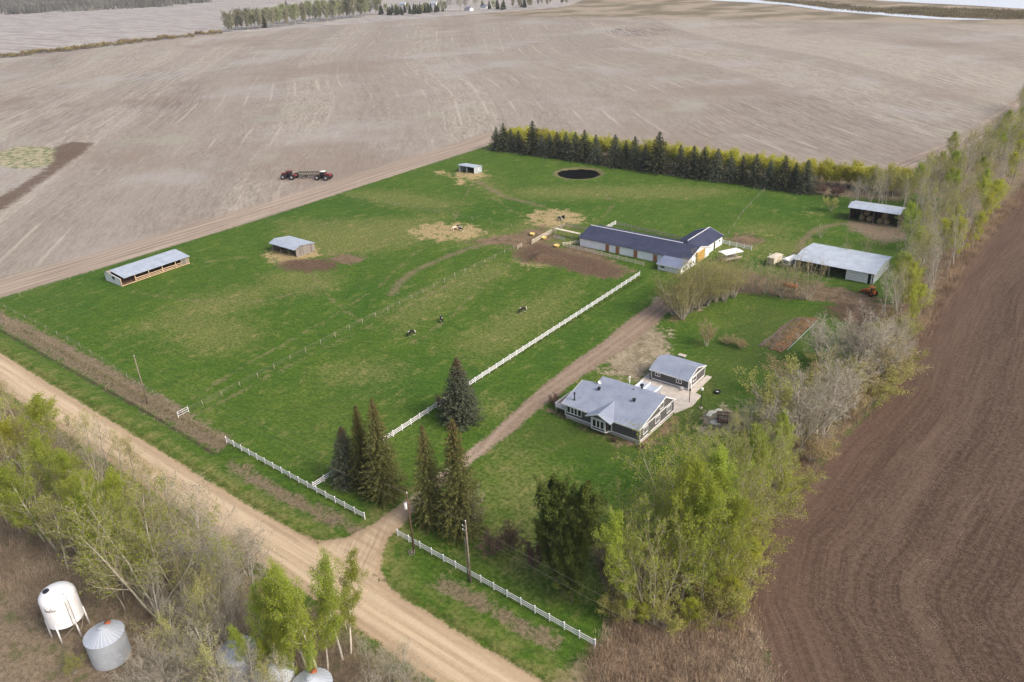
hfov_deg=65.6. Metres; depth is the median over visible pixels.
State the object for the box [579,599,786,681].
dead reeds
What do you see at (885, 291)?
bare tree
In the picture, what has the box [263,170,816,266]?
straw
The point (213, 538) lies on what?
bare tree
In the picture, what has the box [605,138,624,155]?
willow tree
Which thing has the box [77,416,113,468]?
bare tree
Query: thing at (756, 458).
poplar tree
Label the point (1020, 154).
bare tree
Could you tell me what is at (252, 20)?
poplar tree
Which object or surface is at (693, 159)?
spruce tree
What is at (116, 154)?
stubble field
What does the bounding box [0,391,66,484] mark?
poplar tree
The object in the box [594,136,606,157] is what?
willow tree
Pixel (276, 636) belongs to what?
birch tree
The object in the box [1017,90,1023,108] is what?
poplar tree
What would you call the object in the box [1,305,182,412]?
wire fence
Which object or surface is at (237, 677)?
bare tree
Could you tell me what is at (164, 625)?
bare tree
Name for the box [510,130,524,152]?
spruce tree
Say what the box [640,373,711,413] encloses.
concrete patio
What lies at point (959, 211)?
poplar tree
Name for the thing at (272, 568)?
birch tree
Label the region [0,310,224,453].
ditch brush
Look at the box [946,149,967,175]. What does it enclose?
poplar tree
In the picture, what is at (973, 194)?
bare tree
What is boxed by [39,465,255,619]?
poplar tree
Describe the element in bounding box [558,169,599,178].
pond water
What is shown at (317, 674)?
grain bin
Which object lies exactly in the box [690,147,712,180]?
spruce tree
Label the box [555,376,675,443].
grey house
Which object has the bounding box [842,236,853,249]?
shrub
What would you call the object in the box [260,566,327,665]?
birch tree
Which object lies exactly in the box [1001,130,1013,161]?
bare tree
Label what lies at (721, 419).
play frame
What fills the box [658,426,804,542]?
poplar tree
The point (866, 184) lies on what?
poplar tree
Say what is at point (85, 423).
poplar tree
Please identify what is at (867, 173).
willow tree
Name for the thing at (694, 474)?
poplar tree
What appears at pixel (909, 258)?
poplar tree
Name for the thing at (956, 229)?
bare tree
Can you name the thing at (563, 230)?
walkway rail
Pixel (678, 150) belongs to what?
willow tree
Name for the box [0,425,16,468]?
poplar tree
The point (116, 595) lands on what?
poplar tree
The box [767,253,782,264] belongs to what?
stock trailer
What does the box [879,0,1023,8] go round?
lake water
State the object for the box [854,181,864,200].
poplar tree
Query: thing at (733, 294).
willow tree
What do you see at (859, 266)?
machine shed
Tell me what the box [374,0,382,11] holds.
poplar tree
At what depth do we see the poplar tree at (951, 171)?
254.77 m
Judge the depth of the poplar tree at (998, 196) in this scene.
244.01 m
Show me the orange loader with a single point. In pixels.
(872, 292)
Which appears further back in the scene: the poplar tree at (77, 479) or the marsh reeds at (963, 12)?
the marsh reeds at (963, 12)
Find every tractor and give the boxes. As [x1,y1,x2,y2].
[280,170,298,179]
[314,170,332,180]
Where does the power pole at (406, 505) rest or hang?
on the ground at (232, 310)
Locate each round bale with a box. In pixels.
[866,215,872,220]
[877,218,883,223]
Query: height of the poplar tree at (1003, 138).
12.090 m
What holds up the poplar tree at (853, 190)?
on the ground at (232, 310)
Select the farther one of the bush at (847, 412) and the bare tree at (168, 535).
the bush at (847, 412)
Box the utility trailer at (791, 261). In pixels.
[782,254,795,266]
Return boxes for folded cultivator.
[298,171,322,178]
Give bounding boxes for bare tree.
[2,442,42,510]
[51,427,81,461]
[70,442,107,512]
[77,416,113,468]
[103,629,202,681]
[110,621,197,681]
[121,626,166,680]
[124,601,190,681]
[125,537,165,589]
[135,557,167,636]
[137,649,216,681]
[141,559,173,617]
[154,516,182,575]
[154,591,188,653]
[155,524,187,580]
[159,492,238,575]
[162,559,254,642]
[163,638,203,681]
[164,533,200,596]
[166,620,202,680]
[167,628,231,681]
[169,615,235,681]
[170,638,211,681]
[171,497,205,555]
[171,539,211,597]
[171,581,206,636]
[174,567,199,614]
[181,590,225,657]
[184,512,246,603]
[186,649,236,681]
[190,522,250,586]
[191,531,240,603]
[196,654,228,681]
[199,514,225,535]
[201,523,228,555]
[207,564,251,652]
[208,559,238,623]
[210,658,267,681]
[216,664,251,681]
[219,633,266,681]
[222,546,249,601]
[223,520,272,576]
[234,523,270,584]
[236,527,281,584]
[243,656,287,681]
[260,646,296,681]
[350,634,377,676]
[358,657,390,681]
[368,643,439,681]
[370,645,395,681]
[389,635,422,681]
[734,388,801,443]
[745,365,847,457]
[750,381,786,443]
[768,363,863,445]
[786,369,837,413]
[795,311,862,363]
[803,347,876,441]
[811,320,876,364]
[814,345,886,423]
[831,306,914,382]
[836,299,890,365]
[856,323,892,355]
[859,317,916,363]
[876,265,904,317]
[878,263,910,327]
[888,307,918,353]
[893,233,917,271]
[902,214,922,250]
[914,175,929,208]
[916,181,936,222]
[916,190,934,219]
[918,269,937,317]
[922,216,937,264]
[922,217,937,259]
[923,197,945,234]
[924,229,949,282]
[924,236,948,292]
[925,254,943,304]
[926,159,945,188]
[927,180,955,226]
[928,221,951,273]
[930,165,944,203]
[945,232,967,269]
[948,212,974,264]
[958,196,983,249]
[959,173,976,213]
[960,135,973,161]
[960,189,977,220]
[961,151,980,193]
[969,136,981,169]
[971,188,995,238]
[982,115,1003,154]
[987,141,1002,179]
[988,162,1011,182]
[994,151,1012,179]
[995,103,1010,118]
[999,140,1015,178]
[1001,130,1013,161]
[1002,139,1016,172]
[1005,125,1017,150]
[1011,152,1023,191]
[1012,143,1023,181]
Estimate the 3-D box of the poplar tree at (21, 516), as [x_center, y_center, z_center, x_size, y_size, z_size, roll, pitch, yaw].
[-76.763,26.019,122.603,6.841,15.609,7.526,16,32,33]
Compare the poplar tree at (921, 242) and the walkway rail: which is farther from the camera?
the walkway rail
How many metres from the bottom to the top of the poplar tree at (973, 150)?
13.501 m
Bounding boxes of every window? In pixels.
[566,406,581,416]
[643,425,647,434]
[655,414,659,423]
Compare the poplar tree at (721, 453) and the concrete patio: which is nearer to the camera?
the poplar tree at (721, 453)
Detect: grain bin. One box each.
[83,620,130,670]
[216,636,256,681]
[252,658,295,681]
[293,667,332,681]
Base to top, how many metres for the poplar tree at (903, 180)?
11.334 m
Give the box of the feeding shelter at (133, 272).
[104,249,189,286]
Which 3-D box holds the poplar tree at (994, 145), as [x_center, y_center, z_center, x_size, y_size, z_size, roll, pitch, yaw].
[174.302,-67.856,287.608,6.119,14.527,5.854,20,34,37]
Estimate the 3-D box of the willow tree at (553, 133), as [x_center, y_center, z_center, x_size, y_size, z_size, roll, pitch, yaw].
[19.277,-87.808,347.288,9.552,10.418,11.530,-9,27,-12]
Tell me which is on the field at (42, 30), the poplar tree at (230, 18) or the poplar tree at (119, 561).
the poplar tree at (230, 18)
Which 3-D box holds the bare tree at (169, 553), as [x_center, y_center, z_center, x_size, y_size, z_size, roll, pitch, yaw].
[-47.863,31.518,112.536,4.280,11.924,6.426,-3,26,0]
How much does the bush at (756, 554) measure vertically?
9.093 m
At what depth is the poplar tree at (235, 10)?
1019.14 m
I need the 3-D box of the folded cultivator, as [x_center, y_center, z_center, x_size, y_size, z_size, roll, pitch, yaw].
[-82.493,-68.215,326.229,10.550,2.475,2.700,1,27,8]
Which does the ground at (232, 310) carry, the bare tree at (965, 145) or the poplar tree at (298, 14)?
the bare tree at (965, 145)
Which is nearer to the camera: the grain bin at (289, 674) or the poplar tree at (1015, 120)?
the grain bin at (289, 674)
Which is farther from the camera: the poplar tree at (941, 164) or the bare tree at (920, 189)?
the poplar tree at (941, 164)
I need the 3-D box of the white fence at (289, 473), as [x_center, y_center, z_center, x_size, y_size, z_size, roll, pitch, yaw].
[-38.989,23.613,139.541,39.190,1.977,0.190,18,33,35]
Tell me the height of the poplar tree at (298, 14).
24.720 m
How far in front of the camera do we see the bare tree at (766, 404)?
139.29 m
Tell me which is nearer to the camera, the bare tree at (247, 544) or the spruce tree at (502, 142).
the bare tree at (247, 544)
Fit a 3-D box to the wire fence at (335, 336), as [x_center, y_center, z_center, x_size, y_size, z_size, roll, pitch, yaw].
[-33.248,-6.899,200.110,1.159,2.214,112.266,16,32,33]
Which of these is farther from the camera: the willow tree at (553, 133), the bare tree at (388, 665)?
the willow tree at (553, 133)
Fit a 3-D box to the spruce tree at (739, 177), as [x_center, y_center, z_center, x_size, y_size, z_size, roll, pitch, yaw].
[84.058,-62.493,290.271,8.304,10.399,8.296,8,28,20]
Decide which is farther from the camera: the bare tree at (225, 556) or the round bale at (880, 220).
the round bale at (880, 220)
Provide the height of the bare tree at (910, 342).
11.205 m
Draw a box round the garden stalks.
[764,316,815,349]
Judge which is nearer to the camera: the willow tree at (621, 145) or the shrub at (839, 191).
the shrub at (839, 191)
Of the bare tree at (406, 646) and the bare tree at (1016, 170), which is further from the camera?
the bare tree at (1016, 170)
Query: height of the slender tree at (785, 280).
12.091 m
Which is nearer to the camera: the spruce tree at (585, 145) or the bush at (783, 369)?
the bush at (783, 369)
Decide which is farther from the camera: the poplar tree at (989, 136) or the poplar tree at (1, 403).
the poplar tree at (989, 136)
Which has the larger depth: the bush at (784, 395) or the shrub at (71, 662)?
the bush at (784, 395)
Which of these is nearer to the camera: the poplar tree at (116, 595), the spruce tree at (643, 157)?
the poplar tree at (116, 595)
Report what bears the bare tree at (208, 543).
on the ground at (232, 310)
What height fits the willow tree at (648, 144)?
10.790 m
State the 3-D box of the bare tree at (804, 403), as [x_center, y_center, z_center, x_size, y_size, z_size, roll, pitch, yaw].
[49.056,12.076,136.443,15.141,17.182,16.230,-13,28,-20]
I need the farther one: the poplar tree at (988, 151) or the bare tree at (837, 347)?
the poplar tree at (988, 151)
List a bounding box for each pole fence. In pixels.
[565,223,587,229]
[617,221,682,238]
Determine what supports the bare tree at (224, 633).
on the ground at (232, 310)
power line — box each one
[467,522,743,669]
[472,533,745,681]
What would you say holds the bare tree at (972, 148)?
on the ground at (232, 310)
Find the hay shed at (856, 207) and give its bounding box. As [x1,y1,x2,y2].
[848,200,905,227]
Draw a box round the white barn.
[578,225,723,273]
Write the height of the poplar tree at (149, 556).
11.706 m
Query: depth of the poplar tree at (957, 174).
250.84 m
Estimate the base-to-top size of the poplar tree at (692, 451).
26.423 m
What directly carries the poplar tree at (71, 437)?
on the ground at (232, 310)
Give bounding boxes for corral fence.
[531,229,551,243]
[562,242,643,265]
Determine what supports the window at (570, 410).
in the grey house
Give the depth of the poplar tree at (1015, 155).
273.59 m
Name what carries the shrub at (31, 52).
on the stubble field at (116, 154)
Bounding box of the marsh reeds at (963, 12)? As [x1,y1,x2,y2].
[762,0,1023,19]
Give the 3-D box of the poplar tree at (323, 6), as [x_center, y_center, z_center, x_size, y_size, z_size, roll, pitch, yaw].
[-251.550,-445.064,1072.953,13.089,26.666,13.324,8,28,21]
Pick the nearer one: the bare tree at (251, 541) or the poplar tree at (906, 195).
the bare tree at (251, 541)
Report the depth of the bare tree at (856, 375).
143.74 m
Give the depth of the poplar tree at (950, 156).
277.47 m
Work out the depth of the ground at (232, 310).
182.66 m
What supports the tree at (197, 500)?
on the ground at (232, 310)
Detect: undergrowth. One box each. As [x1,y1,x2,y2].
[0,394,444,681]
[572,181,1023,681]
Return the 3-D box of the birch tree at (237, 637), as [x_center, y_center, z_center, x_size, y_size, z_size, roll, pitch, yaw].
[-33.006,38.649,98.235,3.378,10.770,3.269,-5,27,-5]
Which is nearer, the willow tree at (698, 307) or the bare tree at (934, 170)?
the willow tree at (698, 307)
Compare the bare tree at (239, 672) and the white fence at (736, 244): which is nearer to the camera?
the bare tree at (239, 672)
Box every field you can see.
[0,0,581,57]
[0,0,1023,296]
[746,191,1023,681]
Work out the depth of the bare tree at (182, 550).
109.47 m
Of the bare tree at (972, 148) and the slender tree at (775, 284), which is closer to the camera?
the slender tree at (775, 284)
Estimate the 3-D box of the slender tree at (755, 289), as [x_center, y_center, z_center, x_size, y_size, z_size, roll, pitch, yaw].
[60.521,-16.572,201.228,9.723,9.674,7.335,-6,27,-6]
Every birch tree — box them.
[225,623,256,662]
[241,581,272,657]
[248,577,297,655]
[249,637,267,671]
[253,555,292,661]
[259,561,309,669]
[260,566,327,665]
[266,626,287,671]
[273,626,298,675]
[301,641,317,671]
[305,545,350,660]
[307,574,345,669]
[336,544,369,653]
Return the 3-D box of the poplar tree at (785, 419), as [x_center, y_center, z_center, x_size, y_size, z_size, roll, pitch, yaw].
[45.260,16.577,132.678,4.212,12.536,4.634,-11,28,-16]
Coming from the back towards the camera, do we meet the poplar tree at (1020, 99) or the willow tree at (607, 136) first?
the poplar tree at (1020, 99)
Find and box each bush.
[594,571,651,622]
[634,601,654,624]
[641,587,691,638]
[676,596,704,624]
[685,566,750,633]
[704,536,777,617]
[713,573,749,615]
[721,489,794,570]
[731,353,823,440]
[731,527,770,579]
[733,471,805,520]
[742,506,769,535]
[756,349,848,392]
[768,454,830,493]
[771,381,830,426]
[772,422,814,455]
[775,470,801,501]
[792,424,842,461]
[795,361,867,399]
[803,344,878,386]
[804,407,843,430]
[821,382,873,416]
[838,367,889,411]
[840,387,872,419]
[844,359,915,408]
[851,333,934,385]
[857,356,885,380]
[865,318,901,346]
[873,317,897,334]
[874,302,911,331]
[880,342,929,369]
[888,311,924,338]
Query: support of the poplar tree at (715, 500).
on the ground at (232, 310)
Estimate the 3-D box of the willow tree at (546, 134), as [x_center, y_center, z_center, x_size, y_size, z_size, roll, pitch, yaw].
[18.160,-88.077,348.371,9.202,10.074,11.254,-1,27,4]
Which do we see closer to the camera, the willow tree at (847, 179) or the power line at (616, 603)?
the power line at (616, 603)
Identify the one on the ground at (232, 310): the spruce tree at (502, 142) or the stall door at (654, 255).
the spruce tree at (502, 142)
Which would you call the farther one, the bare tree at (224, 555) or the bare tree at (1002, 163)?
the bare tree at (1002, 163)
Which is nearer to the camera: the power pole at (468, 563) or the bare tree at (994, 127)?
the power pole at (468, 563)
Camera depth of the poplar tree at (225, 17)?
987.76 m
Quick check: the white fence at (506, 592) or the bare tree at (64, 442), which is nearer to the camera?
the white fence at (506, 592)
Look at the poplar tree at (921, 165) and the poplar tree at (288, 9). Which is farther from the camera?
the poplar tree at (288, 9)
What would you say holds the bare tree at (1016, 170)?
on the ground at (232, 310)
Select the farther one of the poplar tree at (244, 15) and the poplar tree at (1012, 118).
the poplar tree at (244, 15)
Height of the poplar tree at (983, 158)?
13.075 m
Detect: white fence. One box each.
[225,436,364,518]
[312,271,639,488]
[396,529,595,646]
[722,239,751,250]
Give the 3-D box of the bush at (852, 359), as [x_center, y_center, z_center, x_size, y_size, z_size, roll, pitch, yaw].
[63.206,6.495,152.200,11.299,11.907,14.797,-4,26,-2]
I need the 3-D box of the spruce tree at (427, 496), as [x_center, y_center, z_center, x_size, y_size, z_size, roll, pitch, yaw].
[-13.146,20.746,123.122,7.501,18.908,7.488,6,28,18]
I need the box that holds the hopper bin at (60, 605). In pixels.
[38,581,89,644]
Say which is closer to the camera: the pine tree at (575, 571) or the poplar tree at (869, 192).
the pine tree at (575, 571)
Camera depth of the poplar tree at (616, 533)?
101.33 m
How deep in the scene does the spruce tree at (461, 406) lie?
150.55 m
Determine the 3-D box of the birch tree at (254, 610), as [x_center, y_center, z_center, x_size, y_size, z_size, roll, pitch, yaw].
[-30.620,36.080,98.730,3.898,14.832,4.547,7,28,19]
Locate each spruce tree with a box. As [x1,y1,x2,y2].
[262,14,266,27]
[326,426,359,492]
[347,404,376,495]
[357,397,410,508]
[407,424,449,535]
[426,3,430,12]
[430,418,490,547]
[435,357,485,431]
[487,127,500,150]
[492,123,513,152]
[505,129,517,151]
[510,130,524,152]
[519,121,544,155]
[534,134,546,156]
[540,133,553,158]
[547,132,564,158]
[557,132,571,159]
[565,132,583,161]
[571,129,593,161]
[586,134,605,164]
[604,134,624,169]
[617,140,632,168]
[623,136,644,170]
[634,144,651,171]
[640,132,673,174]
[670,145,688,176]
[679,145,705,179]
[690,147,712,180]
[706,148,726,182]
[718,155,739,183]
[731,156,750,184]
[742,153,764,187]
[757,160,777,189]
[768,155,795,190]
[781,163,802,192]
[791,160,821,195]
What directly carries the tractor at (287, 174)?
on the stubble field at (116, 154)
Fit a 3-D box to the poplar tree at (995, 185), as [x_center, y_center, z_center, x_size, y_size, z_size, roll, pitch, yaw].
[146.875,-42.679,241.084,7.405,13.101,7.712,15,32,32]
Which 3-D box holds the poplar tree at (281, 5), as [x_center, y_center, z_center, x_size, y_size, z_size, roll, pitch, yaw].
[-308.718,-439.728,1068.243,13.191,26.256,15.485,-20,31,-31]
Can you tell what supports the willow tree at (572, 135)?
on the ground at (232, 310)
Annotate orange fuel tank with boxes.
[781,282,796,289]
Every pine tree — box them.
[531,471,593,581]
[540,529,588,602]
[551,473,609,572]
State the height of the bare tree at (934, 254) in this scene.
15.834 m
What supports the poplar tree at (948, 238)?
on the ground at (232, 310)
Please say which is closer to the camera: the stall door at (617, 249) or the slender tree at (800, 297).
the slender tree at (800, 297)
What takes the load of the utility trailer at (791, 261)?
on the ground at (232, 310)
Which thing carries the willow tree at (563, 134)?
on the ground at (232, 310)
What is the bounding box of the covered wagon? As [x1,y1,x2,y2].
[718,248,743,262]
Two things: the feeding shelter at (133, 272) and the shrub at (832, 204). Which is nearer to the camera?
the feeding shelter at (133, 272)
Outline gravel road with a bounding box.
[0,353,543,681]
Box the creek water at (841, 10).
[712,0,996,19]
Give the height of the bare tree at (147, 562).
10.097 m
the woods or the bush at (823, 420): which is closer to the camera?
the bush at (823, 420)
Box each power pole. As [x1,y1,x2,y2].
[133,355,147,403]
[404,492,414,554]
[462,520,471,582]
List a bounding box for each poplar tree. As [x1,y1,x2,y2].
[0,376,15,421]
[0,381,12,427]
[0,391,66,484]
[0,396,16,456]
[0,399,13,435]
[0,416,32,471]
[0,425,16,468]
[0,433,26,497]
[0,447,58,551]
[0,474,44,541]
[8,394,39,438]
[17,437,67,512]
[24,440,43,494]
[29,485,77,554]
[34,443,61,502]
[34,491,71,569]
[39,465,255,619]
[44,445,99,501]
[44,456,115,559]
[52,480,124,576]
[57,411,84,459]
[59,450,86,478]
[63,511,100,579]
[66,408,103,467]
[69,500,172,601]
[84,559,125,611]
[86,464,146,563]
[91,513,116,583]
[93,510,140,574]
[98,473,132,541]
[98,531,133,600]
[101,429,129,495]
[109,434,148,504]
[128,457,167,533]
[135,534,165,597]
[140,466,191,556]
[147,487,181,552]
[148,464,186,534]
[160,556,194,614]
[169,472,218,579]
[178,491,209,547]
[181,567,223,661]
[185,555,226,645]
[205,532,244,600]
[219,9,231,28]
[223,11,235,30]
[226,581,250,633]
[229,8,240,27]
[234,9,243,28]
[238,10,250,27]
[243,7,251,26]
[248,11,253,25]
[252,7,261,25]
[261,7,268,24]
[267,9,275,25]
[271,6,282,25]
[278,3,286,17]
[281,6,288,22]
[287,7,293,20]
[289,4,298,22]
[292,3,299,19]
[297,0,307,20]
[304,1,311,19]
[312,3,317,18]
[315,3,321,20]
[321,1,329,21]
[323,0,337,19]
[330,0,339,16]
[336,0,342,16]
[340,1,345,17]
[344,0,351,15]
[346,0,356,15]
[355,0,365,16]
[357,0,368,15]
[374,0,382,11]
[591,508,644,620]
[601,467,690,596]
[603,472,708,624]
[610,420,809,573]
[642,495,672,557]
[649,446,731,605]
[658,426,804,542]
[659,404,785,499]
[669,471,736,607]
[679,420,753,495]
[681,496,731,616]
[693,465,750,564]
[694,421,732,467]
[701,441,754,555]
[704,489,766,610]
[731,432,761,482]
[734,423,772,490]
[744,437,777,491]
[749,417,803,493]
[773,408,798,468]
[848,180,862,205]
[853,175,864,200]
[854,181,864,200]
[859,170,873,199]
[865,179,874,201]
[869,170,881,201]
[871,176,888,203]
[874,170,886,203]
[880,167,894,196]
[882,174,893,204]
[885,162,899,197]
[885,250,913,287]
[890,254,918,302]
[892,171,903,200]
[892,263,916,318]
[893,260,915,312]
[896,169,908,196]
[897,200,925,245]
[898,172,913,206]
[898,261,924,301]
[901,266,927,311]
[903,180,912,206]
[905,187,918,215]
[907,225,930,259]
[908,283,935,320]
[909,225,934,275]
[910,159,935,204]
[911,160,929,198]
[911,165,934,199]
[912,200,933,229]
[912,228,935,262]
[913,225,939,284]
[914,215,935,261]
[917,183,931,209]
[922,152,935,181]
[925,147,941,183]
[928,175,939,201]
[932,150,949,184]
[933,155,955,200]
[934,215,954,255]
[936,153,953,189]
[938,167,958,203]
[941,219,958,248]
[942,191,969,237]
[943,138,963,176]
[943,190,962,226]
[944,168,966,205]
[945,131,961,162]
[945,149,959,172]
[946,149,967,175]
[946,203,967,235]
[947,130,958,153]
[950,215,969,258]
[951,179,975,234]
[953,148,973,184]
[955,142,968,170]
[961,130,977,165]
[962,172,980,210]
[963,183,981,214]
[967,161,986,204]
[968,139,983,170]
[968,209,988,245]
[969,136,985,176]
[970,128,980,159]
[972,155,988,181]
[974,178,990,208]
[975,168,993,204]
[976,121,994,156]
[976,160,994,195]
[976,192,996,226]
[978,142,997,170]
[979,124,998,154]
[979,138,997,161]
[981,178,1011,219]
[987,116,999,139]
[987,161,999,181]
[988,134,1001,165]
[991,179,1011,214]
[995,132,1009,159]
[996,117,1010,134]
[997,115,1010,141]
[1000,110,1016,129]
[1002,124,1019,147]
[1005,110,1019,145]
[1005,151,1022,183]
[1006,110,1021,144]
[1009,119,1021,152]
[1011,139,1023,166]
[1015,86,1023,106]
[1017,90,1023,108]
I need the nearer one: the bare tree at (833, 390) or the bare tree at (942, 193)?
the bare tree at (833, 390)
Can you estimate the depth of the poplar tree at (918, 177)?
258.68 m
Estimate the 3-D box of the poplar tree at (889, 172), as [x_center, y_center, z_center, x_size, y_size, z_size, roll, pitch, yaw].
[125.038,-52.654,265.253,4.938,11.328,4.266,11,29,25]
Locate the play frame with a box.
[716,410,729,423]
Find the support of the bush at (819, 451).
on the ground at (232, 310)
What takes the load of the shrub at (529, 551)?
on the ground at (232, 310)
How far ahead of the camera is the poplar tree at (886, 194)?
258.95 m
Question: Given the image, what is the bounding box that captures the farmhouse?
[464,7,473,10]
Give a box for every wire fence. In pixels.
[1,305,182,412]
[2,149,472,298]
[182,248,512,415]
[341,192,500,224]
[723,189,764,242]
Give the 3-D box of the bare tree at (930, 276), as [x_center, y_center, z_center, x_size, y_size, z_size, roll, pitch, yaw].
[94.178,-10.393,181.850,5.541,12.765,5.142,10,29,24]
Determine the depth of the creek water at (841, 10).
877.54 m
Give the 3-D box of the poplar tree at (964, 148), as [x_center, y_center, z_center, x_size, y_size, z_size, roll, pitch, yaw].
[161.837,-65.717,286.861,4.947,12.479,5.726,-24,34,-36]
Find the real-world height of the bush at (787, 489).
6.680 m
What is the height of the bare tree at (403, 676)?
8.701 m
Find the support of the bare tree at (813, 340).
on the ground at (232, 310)
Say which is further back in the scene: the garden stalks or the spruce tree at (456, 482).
the garden stalks
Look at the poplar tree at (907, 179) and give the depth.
253.10 m
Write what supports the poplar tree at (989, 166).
on the ground at (232, 310)
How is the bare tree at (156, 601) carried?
on the ground at (232, 310)
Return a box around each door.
[115,655,122,663]
[605,244,608,251]
[615,246,619,253]
[633,250,637,257]
[653,254,656,261]
[697,248,704,261]
[846,270,867,282]
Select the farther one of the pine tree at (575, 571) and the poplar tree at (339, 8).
the poplar tree at (339, 8)
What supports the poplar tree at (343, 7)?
on the field at (42, 30)
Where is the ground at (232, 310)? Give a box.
[0,0,1023,681]
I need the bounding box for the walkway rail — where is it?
[555,228,579,237]
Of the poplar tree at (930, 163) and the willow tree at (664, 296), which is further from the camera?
the poplar tree at (930, 163)
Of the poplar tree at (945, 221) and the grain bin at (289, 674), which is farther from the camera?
the poplar tree at (945, 221)
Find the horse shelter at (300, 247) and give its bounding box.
[269,236,314,256]
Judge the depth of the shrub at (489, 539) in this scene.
117.97 m
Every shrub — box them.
[23,49,34,54]
[61,652,87,675]
[433,389,447,409]
[458,481,487,523]
[474,526,510,556]
[501,519,529,551]
[520,539,543,567]
[547,392,564,405]
[588,527,625,563]
[698,319,718,345]
[718,332,735,343]
[733,337,748,347]
[814,183,828,193]
[814,222,827,235]
[823,196,838,210]
[828,185,847,196]
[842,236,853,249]
[858,235,874,252]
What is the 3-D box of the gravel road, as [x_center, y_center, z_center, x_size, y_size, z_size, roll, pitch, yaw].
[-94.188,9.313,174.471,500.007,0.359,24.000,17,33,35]
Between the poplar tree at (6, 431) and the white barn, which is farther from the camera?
the white barn
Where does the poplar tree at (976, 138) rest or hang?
on the ground at (232, 310)
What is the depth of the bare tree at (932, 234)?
207.70 m
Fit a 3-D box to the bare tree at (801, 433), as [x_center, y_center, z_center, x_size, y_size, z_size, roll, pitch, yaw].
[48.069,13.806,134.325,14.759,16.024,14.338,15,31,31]
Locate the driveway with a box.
[406,299,671,507]
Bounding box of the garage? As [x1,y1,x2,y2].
[649,354,706,390]
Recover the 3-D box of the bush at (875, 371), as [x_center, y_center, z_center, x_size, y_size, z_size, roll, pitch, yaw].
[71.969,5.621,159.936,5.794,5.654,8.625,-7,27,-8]
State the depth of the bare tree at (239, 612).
104.14 m
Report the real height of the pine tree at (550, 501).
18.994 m
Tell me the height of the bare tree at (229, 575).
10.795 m
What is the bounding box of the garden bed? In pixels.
[758,317,818,352]
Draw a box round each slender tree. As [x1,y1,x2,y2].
[733,255,767,291]
[733,256,768,289]
[755,254,779,293]
[768,259,795,294]
[770,254,798,297]
[778,251,810,297]
[788,248,835,299]
[795,264,816,299]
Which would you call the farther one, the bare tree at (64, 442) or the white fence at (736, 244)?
the white fence at (736, 244)
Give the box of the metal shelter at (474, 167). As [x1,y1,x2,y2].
[458,163,481,173]
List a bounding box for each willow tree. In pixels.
[508,125,524,142]
[515,125,530,144]
[534,127,547,143]
[538,127,554,146]
[543,130,559,141]
[548,130,567,145]
[555,128,572,143]
[565,131,589,148]
[588,136,601,149]
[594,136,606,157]
[600,133,620,157]
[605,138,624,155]
[618,139,631,160]
[631,143,649,156]
[640,138,656,163]
[649,266,705,315]
[656,140,683,164]
[662,273,709,319]
[668,259,729,313]
[671,249,736,309]
[673,142,692,162]
[673,144,692,164]
[679,247,722,294]
[685,254,743,305]
[687,145,711,163]
[698,247,743,301]
[702,144,716,165]
[706,246,748,301]
[711,148,728,167]
[715,146,741,169]
[718,251,754,297]
[724,146,750,174]
[736,152,754,170]
[746,154,768,171]
[752,149,776,176]
[764,152,794,176]
[764,156,790,177]
[786,156,804,182]
[795,160,816,177]
[804,156,832,183]
[817,159,840,184]
[827,163,851,185]
[839,156,866,186]
[849,161,870,187]
[855,164,880,190]
[870,159,899,191]
[882,165,906,192]
[892,165,919,194]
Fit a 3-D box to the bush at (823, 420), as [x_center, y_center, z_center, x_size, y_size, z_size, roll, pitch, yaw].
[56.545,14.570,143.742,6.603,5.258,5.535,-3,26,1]
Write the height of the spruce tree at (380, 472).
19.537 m
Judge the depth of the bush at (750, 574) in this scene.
105.60 m
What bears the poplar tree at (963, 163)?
on the ground at (232, 310)
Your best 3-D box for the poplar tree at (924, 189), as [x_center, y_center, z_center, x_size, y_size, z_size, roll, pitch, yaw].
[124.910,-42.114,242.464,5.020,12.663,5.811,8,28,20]
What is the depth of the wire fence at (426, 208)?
276.88 m
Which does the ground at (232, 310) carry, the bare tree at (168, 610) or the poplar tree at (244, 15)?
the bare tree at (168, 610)
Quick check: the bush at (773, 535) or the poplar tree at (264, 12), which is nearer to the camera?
the bush at (773, 535)
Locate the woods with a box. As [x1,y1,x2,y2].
[0,0,211,14]
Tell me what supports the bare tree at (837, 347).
on the ground at (232, 310)
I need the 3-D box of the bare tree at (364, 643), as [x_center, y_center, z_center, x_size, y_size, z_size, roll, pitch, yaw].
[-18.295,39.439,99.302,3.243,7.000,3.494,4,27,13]
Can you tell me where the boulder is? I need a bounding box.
[710,420,721,425]
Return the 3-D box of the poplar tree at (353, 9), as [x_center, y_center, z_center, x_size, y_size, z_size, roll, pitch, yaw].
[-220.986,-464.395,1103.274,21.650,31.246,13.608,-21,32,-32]
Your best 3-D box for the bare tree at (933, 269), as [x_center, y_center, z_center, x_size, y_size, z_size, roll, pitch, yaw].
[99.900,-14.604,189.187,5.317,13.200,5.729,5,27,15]
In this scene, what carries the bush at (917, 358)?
on the ground at (232, 310)
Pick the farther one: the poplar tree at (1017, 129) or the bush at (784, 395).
the poplar tree at (1017, 129)
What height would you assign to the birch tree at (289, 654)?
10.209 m
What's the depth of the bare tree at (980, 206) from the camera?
225.91 m
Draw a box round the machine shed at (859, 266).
[794,243,891,284]
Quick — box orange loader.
[859,285,877,296]

